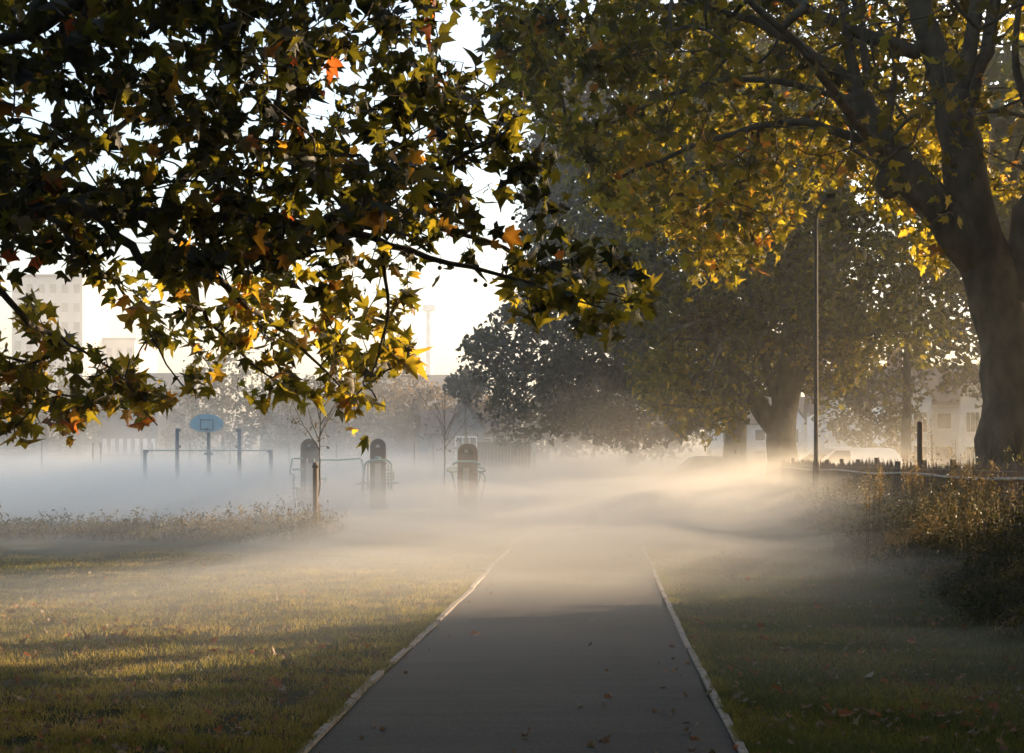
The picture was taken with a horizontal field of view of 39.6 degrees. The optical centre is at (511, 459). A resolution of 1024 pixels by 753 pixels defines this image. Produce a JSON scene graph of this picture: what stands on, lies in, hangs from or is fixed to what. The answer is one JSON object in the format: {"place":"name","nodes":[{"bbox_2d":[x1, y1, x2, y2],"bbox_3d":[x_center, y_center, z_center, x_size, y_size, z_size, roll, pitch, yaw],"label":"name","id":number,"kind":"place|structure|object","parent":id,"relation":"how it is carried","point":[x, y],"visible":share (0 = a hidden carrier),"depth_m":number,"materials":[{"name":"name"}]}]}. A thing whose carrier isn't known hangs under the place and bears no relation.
{"place":"outdoors","nodes":[
{"label":"outdoors","id":0,"kind":"place"},
{"bbox_2d":[0,409,86,473],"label":"long building","id":1,"kind":"structure","parent":0,"point":[36,464],"depth_m":150.40,"materials":[{"name":"grey glass"}]},
{"bbox_2d":[12,274,111,466],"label":"tower block","id":2,"kind":"structure","parent":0,"point":[83,313],"depth_m":205.00,"materials":[{"name":"beige concrete"}]},
{"bbox_2d":[15,341,20,349],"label":"window","id":3,"kind":"structure","parent":2,"relation":"in","point":[17,343],"depth_m":204.94,"materials":[{"name":"grey glass"}]},
{"bbox_2d":[26,284,31,292],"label":"window","id":4,"kind":"structure","parent":2,"relation":"in","point":[28,286],"depth_m":204.94,"materials":[{"name":"grey glass"}]},
{"bbox_2d":[38,284,43,292],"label":"window","id":5,"kind":"structure","parent":2,"relation":"in","point":[41,286],"depth_m":204.94,"materials":[{"name":"grey glass"}]},
{"bbox_2d":[50,284,55,292],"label":"window","id":6,"kind":"structure","parent":2,"relation":"in","point":[52,286],"depth_m":204.94,"materials":[{"name":"grey glass"}]},
{"bbox_2d":[62,322,67,330],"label":"window","id":7,"kind":"structure","parent":2,"relation":"in","point":[64,324],"depth_m":204.94,"materials":[{"name":"grey glass"}]},
{"bbox_2d":[62,303,67,311],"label":"window","id":8,"kind":"structure","parent":2,"relation":"in","point":[64,305],"depth_m":204.94,"materials":[{"name":"grey glass"}]},
{"bbox_2d":[62,284,67,292],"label":"window","id":9,"kind":"structure","parent":2,"relation":"in","point":[64,287],"depth_m":204.94,"materials":[{"name":"grey glass"}]},
{"bbox_2d":[74,322,79,330],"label":"window","id":10,"kind":"structure","parent":2,"relation":"in","point":[76,324],"depth_m":204.94,"materials":[{"name":"grey glass"}]},
{"bbox_2d":[74,303,79,311],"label":"window","id":11,"kind":"structure","parent":2,"relation":"in","point":[76,305],"depth_m":204.94,"materials":[{"name":"grey glass"}]},
{"bbox_2d":[74,284,79,292],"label":"window","id":12,"kind":"structure","parent":2,"relation":"in","point":[76,286],"depth_m":204.94,"materials":[{"name":"grey glass"}]},
{"bbox_2d":[102,338,157,372],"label":"tower block","id":13,"kind":"structure","parent":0,"point":[131,347],"depth_m":215.00,"materials":[{"name":"beige concrete"}]},
{"bbox_2d":[106,348,111,356],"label":"window","id":14,"kind":"structure","parent":13,"relation":"in","point":[108,350],"depth_m":214.93,"materials":[{"name":"grey glass"}]},
{"bbox_2d":[92,373,221,472],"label":"long building","id":15,"kind":"structure","parent":0,"point":[199,464],"depth_m":165.00,"materials":[{"name":"grey concrete"}]},
{"bbox_2d":[260,394,359,473],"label":"long building","id":16,"kind":"structure","parent":0,"point":[332,455],"depth_m":155.00,"materials":[{"name":"grey concrete"}]},
{"bbox_2d":[355,375,483,472],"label":"long building","id":17,"kind":"structure","parent":0,"point":[431,378],"depth_m":170.00,"materials":[{"name":"grey glass"}]},
{"bbox_2d":[0,0,1014,461],"label":"sky","id":18,"kind":"structure","parent":0,"point":[461,303],"materials":[{"name":"white"}]},
{"bbox_2d":[0,461,1023,752],"bbox_3d":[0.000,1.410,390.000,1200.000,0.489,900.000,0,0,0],"label":"ground","id":19,"kind":"structure","parent":0,"point":[712,519],"depth_m":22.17,"materials":[{"name":"plant"}]},
{"bbox_2d":[0,384,51,476],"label":"park tree","id":20,"kind":"object","parent":19,"relation":"on","point":[10,453],"visible":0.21,"depth_m":129.87,"materials":[{"name":"grey plant"}]},
{"bbox_2d":[0,359,108,477],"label":"park tree","id":21,"kind":"object","parent":19,"relation":"on","point":[53,442],"visible":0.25,"depth_m":125.97,"materials":[{"name":"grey plant"}]},
{"bbox_2d":[52,379,122,475],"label":"park tree","id":22,"kind":"object","parent":19,"relation":"on","point":[84,439],"visible":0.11,"depth_m":137.81,"materials":[{"name":"grey plant"}]},
{"bbox_2d":[101,411,166,476],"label":"pavilion","id":23,"kind":"structure","parent":19,"relation":"on","point":[120,439],"depth_m":128.00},
{"bbox_2d":[103,439,106,453],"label":"window","id":24,"kind":"structure","parent":23,"relation":"in","point":[104,440],"depth_m":127.93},
{"bbox_2d":[111,439,114,453],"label":"window","id":25,"kind":"structure","parent":23,"relation":"in","point":[112,440],"depth_m":127.93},
{"bbox_2d":[119,439,122,453],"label":"window","id":26,"kind":"structure","parent":23,"relation":"in","point":[120,440],"depth_m":127.93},
{"bbox_2d":[127,439,130,453],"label":"window","id":27,"kind":"structure","parent":23,"relation":"in","point":[128,440],"depth_m":127.93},
{"bbox_2d":[135,439,138,453],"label":"window","id":28,"kind":"structure","parent":23,"relation":"in","point":[136,440],"depth_m":127.93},
{"bbox_2d":[151,439,155,453],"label":"window","id":29,"kind":"structure","parent":23,"relation":"in","point":[153,441],"depth_m":127.93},
{"bbox_2d":[117,377,203,465],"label":"park tree","id":30,"kind":"object","parent":19,"relation":"on","point":[169,442],"visible":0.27,"depth_m":130.96,"materials":[{"name":"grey plant"}]},
{"bbox_2d":[0,493,347,543],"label":"tall weeds","id":31,"kind":"object","parent":19,"relation":"on","point":[238,529],"visible":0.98,"depth_m":28.28,"materials":[{"name":"plant"}]},
{"bbox_2d":[190,414,223,494],"bbox_3d":[-13.544,-0.208,63.100,1.187,3.616,0.980,0,0,39],"label":"basketball hoop","id":32,"kind":"object","parent":19,"relation":"on","point":[208,423],"visible":0.99,"depth_m":63.08,"materials":[{"name":"blue metal"}]},
{"bbox_2d":[143,428,272,495],"bbox_3d":[-13.259,0.127,62.000,5.660,2.946,0.164,0,0,0],"label":"pull up rig","id":33,"kind":"object","parent":19,"relation":"on","point":[178,446],"visible":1,"depth_m":61.94,"materials":[{"name":"grey metal"}]},
{"bbox_2d":[171,346,278,477],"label":"park tree","id":34,"kind":"object","parent":19,"relation":"on","point":[214,406],"visible":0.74,"depth_m":117.35,"materials":[{"name":"green plant"}]},
{"bbox_2d":[0,441,507,487],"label":"court fence","id":35,"kind":"object","parent":19,"relation":"on","point":[189,474],"visible":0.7,"depth_m":80.01,"materials":[{"name":"grey metal"}]},
{"bbox_2d":[271,676,282,687],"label":"fallen leaf","id":36,"kind":"object","parent":19,"relation":"on","point":[275,682],"visible":0.88,"depth_m":9.85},
{"bbox_2d":[230,369,343,477],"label":"park tree","id":37,"kind":"object","parent":19,"relation":"on","point":[281,432],"visible":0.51,"depth_m":123.46,"materials":[{"name":"green plant"}]},
{"bbox_2d":[283,439,326,514],"bbox_3d":[-5.899,0.517,40.735,1.189,2.215,0.670,0,0,0],"label":"exercise machine","id":38,"kind":"object","parent":19,"relation":"on","point":[309,454],"visible":0.91,"depth_m":40.92,"materials":[{"name":"grey metal"}]},
{"bbox_2d":[312,462,322,534],"bbox_3d":[-3.930,0.882,28.916,0.250,1.635,0.181,0,0,0],"label":"wooden post","id":39,"kind":"object","parent":19,"relation":"on","point":[315,466],"visible":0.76,"depth_m":28.85,"materials":[{"name":"wood"}]},
{"bbox_2d":[287,373,354,525],"bbox_3d":[-3.964,-0.088,29.129,1.498,3.384,1.514,0,0,-15],"label":"young tree","id":40,"kind":"object","parent":19,"relation":"on","point":[320,422],"visible":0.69,"depth_m":29.00,"materials":[{"name":"brown plant"}]},
{"bbox_2d":[289,372,369,476],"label":"park tree","id":41,"kind":"object","parent":19,"relation":"on","point":[331,448],"visible":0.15,"depth_m":133.54,"materials":[{"name":"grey plant"}]},
{"bbox_2d":[0,0,662,455],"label":"plane tree","id":42,"kind":"object","parent":19,"relation":"on","point":[248,234],"visible":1,"depth_m":10.97,"materials":[{"name":"green plant"}]},
{"bbox_2d":[320,458,363,508],"bbox_3d":[-5.422,0.777,45.000,1.471,1.647,0.050,0,0,0],"label":"stretching rail","id":43,"kind":"object","parent":19,"relation":"on","point":[362,472],"visible":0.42,"depth_m":44.98,"materials":[{"name":"grey metal"}]},
{"bbox_2d":[307,373,399,476],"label":"park tree","id":44,"kind":"object","parent":19,"relation":"on","point":[359,434],"visible":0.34,"depth_m":127.07,"materials":[{"name":"grey plant"}]},
{"bbox_2d":[356,439,398,516],"bbox_3d":[-3.742,0.518,39.610,1.182,2.188,0.920,0,0,0],"label":"exercise machine","id":45,"kind":"object","parent":19,"relation":"on","point":[378,483],"visible":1,"depth_m":39.92,"materials":[{"name":"grey metal"}]},
{"bbox_2d":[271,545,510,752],"bbox_3d":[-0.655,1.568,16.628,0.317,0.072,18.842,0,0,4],"label":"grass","id":46,"kind":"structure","parent":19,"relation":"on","point":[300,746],"depth_m":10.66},
{"bbox_2d":[356,335,429,477],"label":"park tree","id":47,"kind":"object","parent":19,"relation":"on","point":[388,392],"visible":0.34,"depth_m":121.11,"materials":[{"name":"grey plant"}]},
{"bbox_2d":[383,380,456,468],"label":"park tree","id":48,"kind":"object","parent":19,"relation":"on","point":[418,404],"visible":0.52,"depth_m":115.01,"materials":[{"name":"green plant"}]},
{"bbox_2d":[423,305,435,374],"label":"tall mast","id":49,"kind":"object","parent":19,"relation":"on","point":[428,309],"visible":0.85,"depth_m":189.62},
{"bbox_2d":[297,484,574,752],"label":"kerb","id":50,"kind":"structure","parent":19,"relation":"on","point":[356,695],"depth_m":11.60,"materials":[{"name":"concrete"}]},
{"bbox_2d":[407,389,483,508],"bbox_3d":[-2.320,-0.378,45.994,2.404,3.960,2.432,0,0,35],"label":"young tree","id":51,"kind":"object","parent":19,"relation":"on","point":[445,439],"visible":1,"depth_m":45.98,"materials":[{"name":"brown plant"}]},
{"bbox_2d":[414,399,499,480],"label":"house","id":52,"kind":"structure","parent":19,"relation":"on","point":[426,452],"depth_m":103.65,"materials":[{"name":"paint"}]},
{"bbox_2d":[455,436,476,454],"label":"window","id":53,"kind":"structure","parent":52,"relation":"in","point":[470,439],"depth_m":103.02,"materials":[{"name":"glass"}]},
{"bbox_2d":[442,363,489,443],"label":"tree","id":54,"kind":"object","parent":19,"relation":"on","point":[455,383],"visible":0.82,"depth_m":83.43,"materials":[{"name":"green plant"}]},
{"bbox_2d":[447,443,485,520],"bbox_3d":[-1.199,0.610,37.680,1.039,2.062,0.960,0,0,0],"label":"exercise machine","id":55,"kind":"object","parent":19,"relation":"on","point":[467,503],"visible":0.99,"depth_m":37.92,"materials":[{"name":"grey metal"}]},
{"bbox_2d":[453,392,518,461],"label":"park tree","id":56,"kind":"object","parent":19,"relation":"on","point":[481,405],"visible":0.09,"depth_m":107.10,"materials":[{"name":"grey plant"}]},
{"bbox_2d":[477,440,535,490],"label":"fence","id":57,"kind":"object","parent":19,"relation":"on","point":[487,454],"depth_m":71.97,"materials":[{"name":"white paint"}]},
{"bbox_2d":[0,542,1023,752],"bbox_3d":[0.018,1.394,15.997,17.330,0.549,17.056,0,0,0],"label":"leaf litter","id":58,"kind":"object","parent":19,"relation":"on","point":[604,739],"visible":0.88,"depth_m":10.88,"materials":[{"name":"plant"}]},
{"bbox_2d":[478,374,603,479],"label":"street tree","id":59,"kind":"object","parent":19,"relation":"on","point":[542,455],"visible":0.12,"depth_m":109.68,"materials":[{"name":"grey plant"}]},
{"bbox_2d":[528,352,724,482],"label":"street tree","id":60,"kind":"object","parent":19,"relation":"on","point":[630,459],"visible":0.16,"depth_m":97.05,"materials":[{"name":"green plant"}]},
{"bbox_2d":[455,0,856,485],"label":"plane tree","id":61,"kind":"object","parent":19,"relation":"on","point":[569,357],"visible":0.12,"depth_m":62.54,"materials":[{"name":"green plant"}]},
{"bbox_2d":[612,484,748,752],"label":"kerb","id":62,"kind":"structure","parent":19,"relation":"on","point":[726,720],"depth_m":11.30,"materials":[{"name":"concrete"}]},
{"bbox_2d":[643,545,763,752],"bbox_3d":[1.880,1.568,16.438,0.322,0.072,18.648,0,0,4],"label":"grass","id":63,"kind":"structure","parent":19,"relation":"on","point":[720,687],"depth_m":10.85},
{"bbox_2d":[654,456,752,490],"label":"parked car","id":64,"kind":"object","parent":19,"relation":"on","point":[700,471],"visible":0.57,"depth_m":67.11,"materials":[{"name":"white metal"}]},
{"bbox_2d":[733,689,743,697],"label":"fallen leaf","id":65,"kind":"object","parent":19,"relation":"on","point":[738,693],"visible":1,"depth_m":9.40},
{"bbox_2d":[468,0,1023,512],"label":"plane tree","id":66,"kind":"object","parent":19,"relation":"on","point":[954,210],"visible":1,"depth_m":26.65,"materials":[{"name":"green plant"}]},
{"bbox_2d":[708,397,806,472],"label":"house","id":67,"kind":"structure","parent":19,"relation":"on","point":[756,450],"depth_m":123.94,"materials":[{"name":"paint"}]},
{"bbox_2d":[754,429,765,440],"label":"window","id":68,"kind":"structure","parent":67,"relation":"in","point":[759,434],"depth_m":123.94,"materials":[{"name":"glass"}]},
{"bbox_2d":[755,451,765,472],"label":"door","id":69,"kind":"structure","parent":67,"relation":"in","point":[760,456],"depth_m":123.94,"materials":[{"name":"grey metal"}]},
{"bbox_2d":[796,428,798,443],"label":"window","id":70,"kind":"structure","parent":67,"relation":"in","point":[797,429],"depth_m":122.58,"materials":[{"name":"glass"}]},
{"bbox_2d":[540,24,1020,495],"bbox_3d":[8.720,-6.243,46.836,15.677,15.554,15.685,0,0,0],"label":"plane tree","id":71,"kind":"object","parent":19,"relation":"on","point":[792,309],"visible":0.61,"depth_m":44.35,"materials":[{"name":"green plant"}]},
{"bbox_2d":[813,194,834,496],"bbox_3d":[7.790,-2.560,35.479,0.261,7.920,1.222,0,0,-5],"label":"street lamp","id":72,"kind":"object","parent":19,"relation":"on","point":[828,197],"visible":0.93,"depth_m":35.95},
{"bbox_2d":[815,471,818,490],"bbox_3d":[7.699,0.550,35.914,0.100,0.500,0.010,0,0,0],"label":"access door","id":73,"kind":"structure","parent":72,"relation":"in","point":[816,472],"depth_m":35.91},
{"bbox_2d":[803,386,868,454],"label":"house","id":74,"kind":"structure","parent":19,"relation":"on","point":[808,411],"depth_m":104.43,"materials":[{"name":"paint"}]},
{"bbox_2d":[831,421,847,437],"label":"window","id":75,"kind":"structure","parent":74,"relation":"in","point":[835,427],"depth_m":103.33,"materials":[{"name":"glass"}]},
{"bbox_2d":[650,539,1023,752],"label":"grass","id":76,"kind":"structure","parent":19,"relation":"on","point":[889,745],"depth_m":10.63,"materials":[{"name":"plant"}]},
{"bbox_2d":[834,707,855,716],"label":"fallen leaf","id":77,"kind":"object","parent":19,"relation":"on","point":[845,711],"visible":1,"depth_m":8.69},
{"bbox_2d":[799,447,905,467],"bbox_3d":[11.524,0.398,50.000,4.440,1.616,2.120,0,0,-14],"label":"parked van","id":78,"kind":"object","parent":19,"relation":"on","point":[835,455],"visible":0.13,"depth_m":49.37,"materials":[{"name":"white metal"}]},
{"bbox_2d":[811,362,923,453],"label":"street tree","id":79,"kind":"object","parent":19,"relation":"on","point":[891,423],"visible":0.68,"depth_m":71.41,"materials":[{"name":"green plant"}]},
{"bbox_2d":[859,466,876,577],"bbox_3d":[4.447,0.791,17.766,0.225,1.426,0.109,0,0,0],"label":"seed stalk","id":80,"kind":"object","parent":19,"relation":"on","point":[866,499],"visible":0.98,"depth_m":17.76,"materials":[{"name":"brown plant"}]},
{"bbox_2d":[872,465,883,550],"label":"seed stalk","id":81,"kind":"object","parent":19,"relation":"on","point":[875,504],"visible":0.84,"depth_m":21.07,"materials":[{"name":"brown plant"}]},
{"bbox_2d":[872,465,884,546],"bbox_3d":[5.387,0.759,20.895,0.183,1.355,0.113,0,0,15],"label":"seed stalk","id":82,"kind":"object","parent":19,"relation":"on","point":[881,540],"visible":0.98,"depth_m":20.89,"materials":[{"name":"brown plant"}]},
{"bbox_2d":[872,471,886,547],"bbox_3d":[5.398,0.806,20.830,0.257,1.274,0.112,0,0,0],"label":"seed stalk","id":83,"kind":"object","parent":19,"relation":"on","point":[878,498],"visible":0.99,"depth_m":20.83,"materials":[{"name":"brown plant"}]},
{"bbox_2d":[757,433,1023,650],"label":"tall weeds","id":84,"kind":"object","parent":19,"relation":"on","point":[829,509],"visible":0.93,"depth_m":19.10,"materials":[{"name":"plant"}]},
{"bbox_2d":[781,456,1023,541],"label":"paling fence","id":85,"kind":"object","parent":19,"relation":"on","point":[794,473],"visible":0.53,"depth_m":26.54,"materials":[{"name":"brown wood"}]},
{"bbox_2d":[897,454,910,549],"bbox_3d":[5.806,0.644,20.995,0.238,1.474,0.120,0,0,0],"label":"seed stalk","id":86,"kind":"object","parent":19,"relation":"on","point":[903,490],"visible":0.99,"depth_m":21.00,"materials":[{"name":"brown plant"}]},
{"bbox_2d":[808,217,1007,466],"bbox_3d":[17.093,-4.894,62.022,11.638,13.197,12.015,0,0,0],"label":"street tree","id":87,"kind":"object","parent":19,"relation":"on","point":[906,380],"visible":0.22,"depth_m":61.80,"materials":[{"name":"green plant"}]},
{"bbox_2d":[907,471,922,519],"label":"seed stalk","id":88,"kind":"object","parent":19,"relation":"on","point":[912,479],"visible":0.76,"depth_m":22.72,"materials":[{"name":"brown plant"}]},
{"bbox_2d":[910,446,920,538],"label":"seed stalk","id":89,"kind":"object","parent":19,"relation":"on","point":[913,453],"visible":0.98,"depth_m":22.00,"materials":[{"name":"brown plant"}]},
{"bbox_2d":[917,421,922,466],"bbox_3d":[7.748,0.316,27.000,0.115,2.068,0.115,0,0,0],"label":"wooden post","id":90,"kind":"object","parent":19,"relation":"on","point":[919,440],"visible":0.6,"depth_m":26.96,"materials":[{"name":"brown wood"}]},
{"bbox_2d":[866,348,982,469],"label":"house","id":91,"kind":"structure","parent":19,"relation":"on","point":[956,422],"depth_m":85.93,"materials":[{"name":"paint"}]},
{"bbox_2d":[913,445,926,467],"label":"window","id":92,"kind":"structure","parent":91,"relation":"in","point":[924,446],"depth_m":85.37,"materials":[{"name":"glass"}]},
{"bbox_2d":[913,411,926,432],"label":"window","id":93,"kind":"structure","parent":91,"relation":"in","point":[924,413],"depth_m":85.33,"materials":[{"name":"glass"}]},
{"bbox_2d":[935,412,951,429],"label":"window","id":94,"kind":"structure","parent":91,"relation":"in","point":[943,421],"depth_m":86.04,"materials":[{"name":"glass"}]},
{"bbox_2d":[936,447,951,468],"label":"door","id":95,"kind":"structure","parent":91,"relation":"in","point":[943,451],"depth_m":86.04,"materials":[{"name":"brown metal"}]},
{"bbox_2d":[965,445,975,464],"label":"window","id":96,"kind":"structure","parent":91,"relation":"in","point":[969,454],"depth_m":84.95,"materials":[{"name":"glass"}]},
{"bbox_2d":[965,411,979,432],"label":"window","id":97,"kind":"structure","parent":91,"relation":"in","point":[971,424],"depth_m":84.93,"materials":[{"name":"glass"}]},
{"bbox_2d":[925,419,935,531],"bbox_3d":[6.165,0.325,21.007,0.200,1.929,0.102,0,0,0],"label":"seed stalk","id":98,"kind":"object","parent":19,"relation":"on","point":[931,459],"visible":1,"depth_m":21.00,"materials":[{"name":"brown plant"}]},
{"bbox_2d":[883,209,1010,418],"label":"street tree","id":99,"kind":"object","parent":19,"relation":"on","point":[974,394],"visible":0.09,"depth_m":69.56,"materials":[{"name":"green plant"}]},
{"bbox_2d":[943,473,959,516],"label":"seed stalk","id":100,"kind":"object","parent":19,"relation":"on","point":[953,484],"visible":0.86,"depth_m":21.28,"materials":[{"name":"brown plant"}]},
{"bbox_2d":[948,441,959,496],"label":"seed stalk","id":101,"kind":"object","parent":19,"relation":"on","point":[953,462],"visible":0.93,"depth_m":22.00,"materials":[{"name":"brown plant"}]},
{"bbox_2d":[956,452,970,543],"bbox_3d":[6.349,0.579,20.002,0.196,1.370,0.101,0,0,-15],"label":"seed stalk","id":102,"kind":"object","parent":19,"relation":"on","point":[961,482],"visible":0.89,"depth_m":20.00,"materials":[{"name":"brown plant"}]},
{"bbox_2d":[955,473,975,557],"bbox_3d":[5.402,0.750,16.919,0.242,1.177,0.105,0,0,0],"label":"seed stalk","id":103,"kind":"object","parent":19,"relation":"on","point":[966,490],"visible":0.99,"depth_m":16.92,"materials":[{"name":"brown plant"}]},
{"bbox_2d":[919,13,1023,241],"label":"street tree","id":104,"kind":"object","parent":19,"relation":"on","point":[999,72],"visible":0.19,"depth_m":51.97,"materials":[{"name":"green plant"}]},
{"bbox_2d":[966,462,976,518],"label":"seed stalk","id":105,"kind":"object","parent":19,"relation":"on","point":[972,481],"visible":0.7,"depth_m":20.72,"materials":[{"name":"brown plant"}]},
{"bbox_2d":[973,468,993,546],"bbox_3d":[5.717,0.705,17.259,0.268,1.207,0.136,0,0,0],"label":"seed stalk","id":106,"kind":"object","parent":19,"relation":"on","point":[981,479],"visible":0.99,"depth_m":17.25,"materials":[{"name":"brown plant"}]},
{"bbox_2d":[985,458,1000,516],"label":"seed stalk","id":107,"kind":"object","parent":19,"relation":"on","point":[991,462],"visible":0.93,"depth_m":19.00,"materials":[{"name":"brown plant"}]},
{"bbox_2d":[986,700,1001,708],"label":"fallen leaf","id":108,"kind":"object","parent":19,"relation":"on","point":[994,704],"visible":0.97,"depth_m":8.96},
{"bbox_2d":[997,74,1021,224],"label":"street tree","id":109,"kind":"object","parent":19,"relation":"on","point":[1003,103],"depth_m":76.97,"materials":[{"name":"green plant"}]},
{"bbox_2d":[1005,477,1019,523],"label":"seed stalk","id":110,"kind":"object","parent":19,"relation":"on","point":[1009,492],"visible":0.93,"depth_m":18.69,"materials":[{"name":"brown plant"}]},
{"bbox_2d":[309,473,736,752],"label":"path","id":111,"kind":"structure","parent":0,"point":[533,661],"depth_m":10.88,"materials":[{"name":"asphalt"}]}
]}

